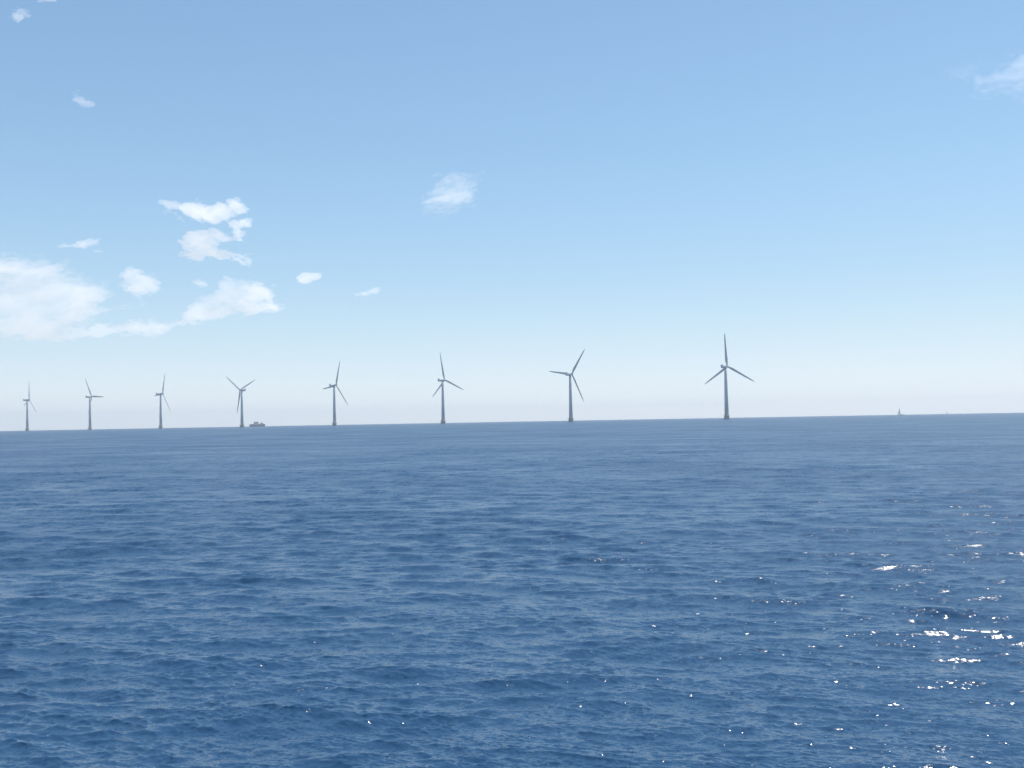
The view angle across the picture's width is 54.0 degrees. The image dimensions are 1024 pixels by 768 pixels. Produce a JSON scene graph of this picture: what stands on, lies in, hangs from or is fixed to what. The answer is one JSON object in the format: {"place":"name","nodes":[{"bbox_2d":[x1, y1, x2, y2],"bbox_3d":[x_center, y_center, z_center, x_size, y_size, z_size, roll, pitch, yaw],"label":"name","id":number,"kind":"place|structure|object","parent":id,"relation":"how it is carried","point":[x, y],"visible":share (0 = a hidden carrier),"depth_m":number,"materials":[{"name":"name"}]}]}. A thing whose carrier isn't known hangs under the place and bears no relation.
{"place":"outdoors","nodes":[
{"label":"outdoors","id":0,"kind":"place"},
{"bbox_2d":[0,413,1023,767],"bbox_3d":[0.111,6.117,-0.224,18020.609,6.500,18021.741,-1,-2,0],"label":"water","id":1,"kind":"structure","parent":0,"point":[758,593],"depth_m":17.29,"materials":[{"name":"blue liquid"}]},
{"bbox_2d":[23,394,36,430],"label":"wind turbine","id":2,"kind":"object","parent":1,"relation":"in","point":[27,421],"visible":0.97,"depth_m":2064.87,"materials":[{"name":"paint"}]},
{"bbox_2d":[85,379,102,429],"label":"wind turbine","id":3,"kind":"object","parent":1,"relation":"in","point":[89,412],"visible":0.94,"depth_m":1927.74,"materials":[{"name":"paint"}]},
{"bbox_2d":[154,375,168,428],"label":"wind turbine","id":4,"kind":"object","parent":1,"relation":"in","point":[160,426],"visible":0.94,"depth_m":1837.02,"materials":[{"name":"paint"}]},
{"bbox_2d":[227,377,254,427],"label":"wind turbine","id":5,"kind":"object","parent":1,"relation":"in","point":[242,424],"visible":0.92,"depth_m":1719.65,"materials":[{"name":"paint"}]},
{"bbox_2d":[249,422,264,426],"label":"ship","id":6,"kind":"object","parent":1,"relation":"on","point":[257,425],"visible":0.99,"depth_m":2805.11,"materials":[{"name":"grey paint"}]},
{"bbox_2d":[323,362,347,425],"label":"wind turbine","id":7,"kind":"object","parent":1,"relation":"in","point":[334,407],"visible":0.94,"depth_m":1583.41,"materials":[{"name":"paint"}]},
{"bbox_2d":[433,354,462,423],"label":"wind turbine","id":8,"kind":"object","parent":1,"relation":"in","point":[442,406],"visible":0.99,"depth_m":1461.37,"materials":[{"name":"paint"}]},
{"bbox_2d":[549,349,584,421],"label":"wind turbine","id":9,"kind":"object","parent":1,"relation":"in","point":[570,397],"visible":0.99,"depth_m":1345.99,"materials":[{"name":"paint"}]},
{"bbox_2d":[705,333,752,418],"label":"wind turbine","id":10,"kind":"object","parent":1,"relation":"in","point":[724,369],"visible":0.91,"depth_m":1217.31,"materials":[{"name":"grey metal"}]},
{"bbox_2d":[0,0,1023,430],"label":"sky","id":11,"kind":"structure","parent":0,"point":[197,194],"materials":[{"name":"blue"}]}
]}

